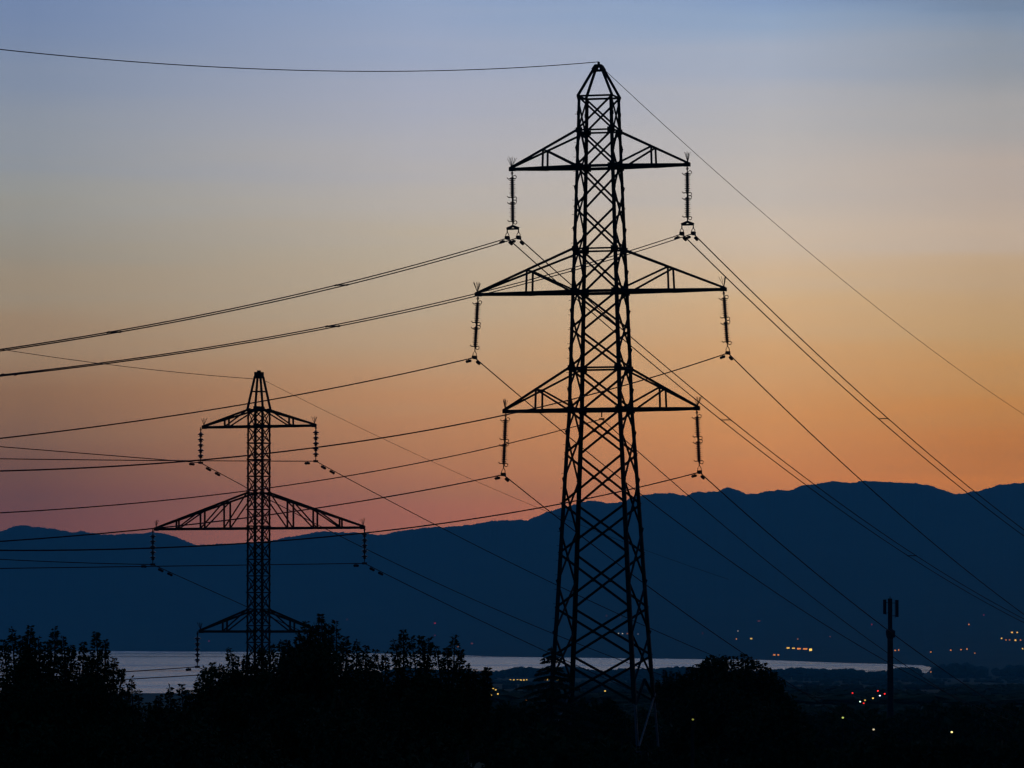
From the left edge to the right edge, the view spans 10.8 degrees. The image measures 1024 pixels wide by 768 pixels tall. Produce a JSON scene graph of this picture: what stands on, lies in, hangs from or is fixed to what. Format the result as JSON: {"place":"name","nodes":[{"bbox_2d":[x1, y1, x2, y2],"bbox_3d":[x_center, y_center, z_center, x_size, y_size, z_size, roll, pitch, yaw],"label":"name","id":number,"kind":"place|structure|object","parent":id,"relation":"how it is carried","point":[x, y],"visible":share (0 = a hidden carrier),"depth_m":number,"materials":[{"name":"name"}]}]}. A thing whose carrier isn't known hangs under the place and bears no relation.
{"place":"outdoors","nodes":[
{"label":"outdoors","id":0,"kind":"place"},
{"bbox_2d":[0,650,930,693],"bbox_3d":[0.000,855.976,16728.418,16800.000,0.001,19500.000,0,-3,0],"label":"lake","id":1,"kind":"structure","parent":0,"point":[138,660],"depth_m":14809.87,"materials":[{"name":"grey liquid"}]},
{"bbox_2d":[0,481,1023,668],"bbox_3d":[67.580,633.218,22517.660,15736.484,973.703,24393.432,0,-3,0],"label":"hills","id":2,"kind":"structure","parent":0,"point":[864,569],"depth_m":26525.66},
{"bbox_2d":[808,645,812,650],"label":"light","id":3,"kind":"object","parent":2,"relation":"on","point":[810,647],"depth_m":17527.97,"materials":[{"name":"yellow"}]},
{"bbox_2d":[0,0,1023,544],"label":"sky","id":4,"kind":"structure","parent":0,"point":[885,138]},
{"bbox_2d":[117,667,1023,767],"bbox_3d":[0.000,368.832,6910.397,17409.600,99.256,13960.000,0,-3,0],"label":"ground","id":5,"kind":"structure","parent":0,"point":[149,697],"depth_m":7239.97,"materials":[{"name":"black"}]},
{"bbox_2d":[0,625,147,767],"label":"broadleaf tree","id":6,"kind":"object","parent":5,"relation":"on","point":[49,719],"visible":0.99,"depth_m":89.29,"materials":[{"name":"black plant"}]},
{"bbox_2d":[85,667,156,767],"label":"broadleaf tree","id":7,"kind":"object","parent":5,"relation":"on","point":[123,705],"visible":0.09,"depth_m":97.73,"materials":[{"name":"black plant"}]},
{"bbox_2d":[140,683,202,767],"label":"broadleaf tree","id":8,"kind":"object","parent":5,"relation":"on","point":[158,712],"visible":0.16,"depth_m":103.58,"materials":[{"name":"black plant"}]},
{"bbox_2d":[178,639,285,766],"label":"broadleaf tree","id":9,"kind":"object","parent":5,"relation":"on","point":[230,689],"visible":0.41,"depth_m":95.43,"materials":[{"name":"black plant"}]},
{"bbox_2d":[154,370,364,676],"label":"pylon","id":10,"kind":"object","parent":5,"relation":"on","point":[258,375],"visible":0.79,"depth_m":419.75,"materials":[{"name":"metal"}]},
{"bbox_2d":[8,350,251,378],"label":"earth wire","id":11,"kind":"object","parent":10,"relation":"attached to","point":[131,367],"visible":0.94,"depth_m":401.90,"materials":[{"name":"metal"}]},
{"bbox_2d":[150,529,155,565],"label":"insulator string","id":12,"kind":"object","parent":10,"relation":"hanging from","point":[152,552],"visible":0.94,"depth_m":423.42,"materials":[{"name":"brown ceramic"}]},
{"bbox_2d":[0,559,150,567],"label":"power cable","id":13,"kind":"object","parent":12,"relation":"hanging from","point":[79,562],"visible":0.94,"depth_m":412.34,"materials":[{"name":"metal"}]},
{"bbox_2d":[155,565,399,675],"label":"power cable","id":14,"kind":"object","parent":12,"relation":"hanging from","point":[161,570],"visible":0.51,"depth_m":431.10,"materials":[{"name":"metal"}]},
{"bbox_2d":[194,631,200,667],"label":"insulator string","id":15,"kind":"object","parent":10,"relation":"hanging from","point":[197,649],"visible":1,"depth_m":421.50,"materials":[{"name":"brown ceramic"}]},
{"bbox_2d":[77,667,194,674],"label":"power cable","id":16,"kind":"object","parent":15,"relation":"hanging from","point":[188,669],"visible":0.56,"depth_m":416.65,"materials":[{"name":"metal"}]},
{"bbox_2d":[198,427,203,463],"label":"insulator string","id":17,"kind":"object","parent":10,"relation":"hanging from","point":[200,445],"visible":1,"depth_m":422.12,"materials":[{"name":"paint"}]},
{"bbox_2d":[0,446,198,465],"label":"power cable","id":18,"kind":"object","parent":17,"relation":"hanging from","point":[192,463],"visible":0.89,"depth_m":406.08,"materials":[{"name":"metal"}]},
{"bbox_2d":[203,464,660,674],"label":"power cable","id":19,"kind":"object","parent":17,"relation":"hanging from","point":[209,469],"visible":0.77,"depth_m":457.44,"materials":[{"name":"metal"}]},
{"bbox_2d":[313,427,318,461],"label":"insulator string","id":20,"kind":"object","parent":10,"relation":"hanging from","point":[315,443],"visible":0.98,"depth_m":418.15,"materials":[{"name":"brown ceramic"}]},
{"bbox_2d":[0,458,313,464],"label":"power cable","id":21,"kind":"object","parent":20,"relation":"hanging from","point":[307,463],"visible":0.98,"depth_m":392.71,"materials":[{"name":"metal"}]},
{"bbox_2d":[317,462,823,699],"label":"power cable","id":22,"kind":"object","parent":20,"relation":"hanging from","point":[331,471],"visible":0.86,"depth_m":449.69,"materials":[{"name":"metal"}]},
{"bbox_2d":[361,529,367,563],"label":"insulator string","id":23,"kind":"object","parent":10,"relation":"hanging from","point":[364,545],"visible":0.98,"depth_m":416.12,"materials":[{"name":"brown ceramic"}]},
{"bbox_2d":[0,563,362,568],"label":"power cable","id":24,"kind":"object","parent":23,"relation":"hanging from","point":[355,565],"visible":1,"depth_m":388.79,"materials":[{"name":"metal"}]},
{"bbox_2d":[366,564,629,689],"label":"power cable","id":25,"kind":"object","parent":23,"relation":"hanging from","point":[372,569],"visible":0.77,"depth_m":432.99,"materials":[{"name":"metal"}]},
{"bbox_2d":[264,380,726,578],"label":"earth wire","id":26,"kind":"object","parent":10,"relation":"attached to","point":[467,477],"visible":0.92,"depth_m":452.62,"materials":[{"name":"metal"}]},
{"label":"insulator string","id":27,"kind":"object","parent":10,"relation":"hanging from","visible":0},
{"bbox_2d":[124,670,271,679],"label":"power cable","id":28,"kind":"object","parent":27,"relation":"hanging from","point":[165,677],"visible":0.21,"depth_m":393.79,"materials":[{"name":"metal"}]},
{"bbox_2d":[238,613,406,767],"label":"broadleaf tree","id":29,"kind":"object","parent":5,"relation":"on","point":[310,674],"visible":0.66,"depth_m":91.29,"materials":[{"name":"black plant"}]},
{"bbox_2d":[378,629,486,764],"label":"broadleaf tree","id":30,"kind":"object","parent":5,"relation":"on","point":[441,705],"visible":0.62,"depth_m":93.49,"materials":[{"name":"black plant"}]},
{"bbox_2d":[461,667,496,764],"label":"broadleaf tree","id":31,"kind":"object","parent":5,"relation":"on","point":[486,693],"visible":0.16,"depth_m":99.81,"materials":[{"name":"black plant"}]},
{"bbox_2d":[515,646,606,740],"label":"spruce tree","id":32,"kind":"object","parent":5,"relation":"on","point":[550,692],"visible":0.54,"depth_m":275.26,"materials":[{"name":"black plant"}]},
{"bbox_2d":[473,62,726,752],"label":"pylon","id":33,"kind":"object","parent":5,"relation":"on","point":[585,169],"visible":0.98,"depth_m":300.07,"materials":[{"name":"metal"}]},
{"bbox_2d":[0,49,598,71],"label":"earth wire","id":34,"kind":"object","parent":33,"relation":"attached to","point":[286,69],"visible":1,"depth_m":264.69,"materials":[{"name":"metal"}]},
{"bbox_2d":[0,419,600,512],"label":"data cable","id":35,"kind":"object","parent":33,"relation":"attached to","point":[290,484],"visible":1,"depth_m":263.77,"materials":[{"name":"metal"}]},
{"bbox_2d":[470,296,481,358],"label":"insulator string","id":36,"kind":"object","parent":33,"relation":"hanging from","point":[477,309],"visible":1,"depth_m":302.12,"materials":[{"name":"paint"}]},
{"bbox_2d":[0,358,471,438],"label":"power cable","id":37,"kind":"object","parent":36,"relation":"hanging from","point":[468,360],"visible":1,"depth_m":274.73,"materials":[{"name":"metal"}]},
{"bbox_2d":[476,359,1006,718],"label":"power cable","id":38,"kind":"object","parent":36,"relation":"hanging from","point":[478,362],"visible":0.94,"depth_m":361.93,"materials":[{"name":"metal"}]},
{"bbox_2d":[498,413,509,475],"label":"insulator string","id":39,"kind":"object","parent":33,"relation":"hanging from","point":[505,422],"visible":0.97,"depth_m":301.43,"materials":[{"name":"paint"}]},
{"bbox_2d":[0,475,500,541],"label":"power cable","id":40,"kind":"object","parent":39,"relation":"hanging from","point":[496,477],"visible":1,"depth_m":272.20,"materials":[{"name":"metal"}]},
{"bbox_2d":[505,476,881,738],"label":"power cable","id":41,"kind":"object","parent":39,"relation":"hanging from","point":[507,479],"visible":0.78,"depth_m":342.28,"materials":[{"name":"metal"}]},
{"bbox_2d":[505,171,520,239],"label":"insulator string","id":42,"kind":"object","parent":33,"relation":"hanging from","point":[512,203],"visible":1,"depth_m":301.93,"materials":[{"name":"paint"}]},
{"bbox_2d":[0,238,504,349],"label":"power cable","id":43,"kind":"object","parent":42,"relation":"hanging from","point":[503,240],"visible":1,"depth_m":272.07,"materials":[{"name":"metal"}]},
{"bbox_2d":[0,238,516,351],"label":"power cable","id":44,"kind":"object","parent":42,"relation":"hanging from","point":[339,285],"visible":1,"depth_m":271.65,"materials":[{"name":"metal"}]},
{"bbox_2d":[508,241,1023,622],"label":"power cable","id":45,"kind":"object","parent":42,"relation":"hanging from","point":[755,446],"visible":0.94,"depth_m":368.27,"materials":[{"name":"metal"}]},
{"bbox_2d":[520,240,1023,618],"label":"power cable","id":46,"kind":"object","parent":42,"relation":"hanging from","point":[522,242],"visible":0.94,"depth_m":361.25,"materials":[{"name":"metal"}]},
{"bbox_2d":[679,166,695,235],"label":"insulator string","id":47,"kind":"object","parent":33,"relation":"hanging from","point":[687,174],"visible":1,"depth_m":299.46,"materials":[{"name":"paint"}]},
{"bbox_2d":[0,234,679,374],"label":"power cable","id":48,"kind":"object","parent":47,"relation":"hanging from","point":[678,236],"visible":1,"depth_m":258.51,"materials":[{"name":"metal"}]},
{"bbox_2d":[0,234,690,376],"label":"power cable","id":49,"kind":"object","parent":47,"relation":"hanging from","point":[15,374],"visible":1,"depth_m":257.03,"materials":[{"name":"metal"}]},
{"bbox_2d":[683,237,1023,535],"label":"power cable","id":50,"kind":"object","parent":47,"relation":"hanging from","point":[684,239],"visible":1,"depth_m":340.96,"materials":[{"name":"metal"}]},
{"bbox_2d":[694,235,1023,529],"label":"power cable","id":51,"kind":"object","parent":47,"relation":"hanging from","point":[696,238],"visible":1,"depth_m":340.16,"materials":[{"name":"metal"}]},
{"bbox_2d":[692,410,703,473],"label":"insulator string","id":52,"kind":"object","parent":33,"relation":"hanging from","point":[697,430],"visible":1,"depth_m":298.74,"materials":[{"name":"paint"}]},
{"bbox_2d":[0,472,697,550],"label":"power cable","id":53,"kind":"object","parent":52,"relation":"hanging from","point":[694,475],"visible":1,"depth_m":256.64,"materials":[{"name":"metal"}]},
{"bbox_2d":[700,474,1023,720],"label":"power cable","id":54,"kind":"object","parent":52,"relation":"hanging from","point":[702,476],"visible":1,"depth_m":337.53,"materials":[{"name":"metal"}]},
{"bbox_2d":[719,291,731,354],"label":"insulator string","id":55,"kind":"object","parent":33,"relation":"hanging from","point":[725,317],"visible":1,"depth_m":298.65,"materials":[{"name":"paint"}]},
{"bbox_2d":[0,353,725,471],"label":"power cable","id":56,"kind":"object","parent":55,"relation":"hanging from","point":[722,356],"visible":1,"depth_m":253.78,"materials":[{"name":"metal"}]},
{"bbox_2d":[729,355,1022,613],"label":"power cable","id":57,"kind":"object","parent":55,"relation":"hanging from","point":[731,358],"visible":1,"depth_m":335.90,"materials":[{"name":"metal"}]},
{"bbox_2d":[603,420,1016,734],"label":"power line","id":58,"kind":"object","parent":33,"relation":"attached to","point":[796,584],"visible":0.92,"depth_m":351.34,"materials":[{"name":"metal"}]},
{"bbox_2d":[606,71,1022,413],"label":"earth wire","id":59,"kind":"object","parent":33,"relation":"attached to","point":[796,241],"visible":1,"depth_m":351.39,"materials":[{"name":"metal"}]},
{"bbox_2d":[187,662,1023,722],"bbox_3d":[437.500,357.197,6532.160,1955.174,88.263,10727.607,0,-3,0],"label":"woods","id":60,"kind":"object","parent":5,"relation":"on","point":[912,695],"visible":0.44,"depth_m":4181.02,"materials":[{"name":"black plant"}]},
{"bbox_2d":[613,717,668,752],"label":"broadleaf tree","id":61,"kind":"object","parent":5,"relation":"on","point":[649,741],"visible":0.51,"depth_m":467.68,"materials":[{"name":"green plant"}]},
{"bbox_2d":[623,706,673,734],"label":"broadleaf tree","id":62,"kind":"object","parent":5,"relation":"on","point":[642,714],"visible":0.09,"depth_m":517.94,"materials":[{"name":"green plant"}]},
{"bbox_2d":[653,669,694,723],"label":"broadleaf tree","id":63,"kind":"object","parent":5,"relation":"on","point":[666,691],"visible":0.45,"depth_m":333.97,"materials":[{"name":"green plant"}]},
{"bbox_2d":[691,712,695,767],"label":"street lamp","id":64,"kind":"object","parent":5,"relation":"on","point":[692,737],"visible":1,"depth_m":179.59,"materials":[{"name":"metal"}]},
{"bbox_2d":[652,653,801,767],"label":"broadleaf tree","id":65,"kind":"object","parent":5,"relation":"on","point":[717,695],"visible":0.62,"depth_m":203.79,"materials":[{"name":"black plant"}]},
{"bbox_2d":[816,702,856,720],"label":"broadleaf tree","id":66,"kind":"object","parent":5,"relation":"on","point":[844,712],"visible":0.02,"depth_m":638.10,"materials":[{"name":"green plant"}]},
{"bbox_2d":[883,598,898,717],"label":"telecom mast","id":67,"kind":"object","parent":5,"relation":"on","point":[890,697],"visible":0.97,"depth_m":768.66,"materials":[{"name":"black metal"}]},
{"bbox_2d":[842,715,843,747],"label":"street lamp","id":68,"kind":"object","parent":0,"point":[842,730],"visible":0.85,"depth_m":459.06,"materials":[{"name":"metal"}]}
]}

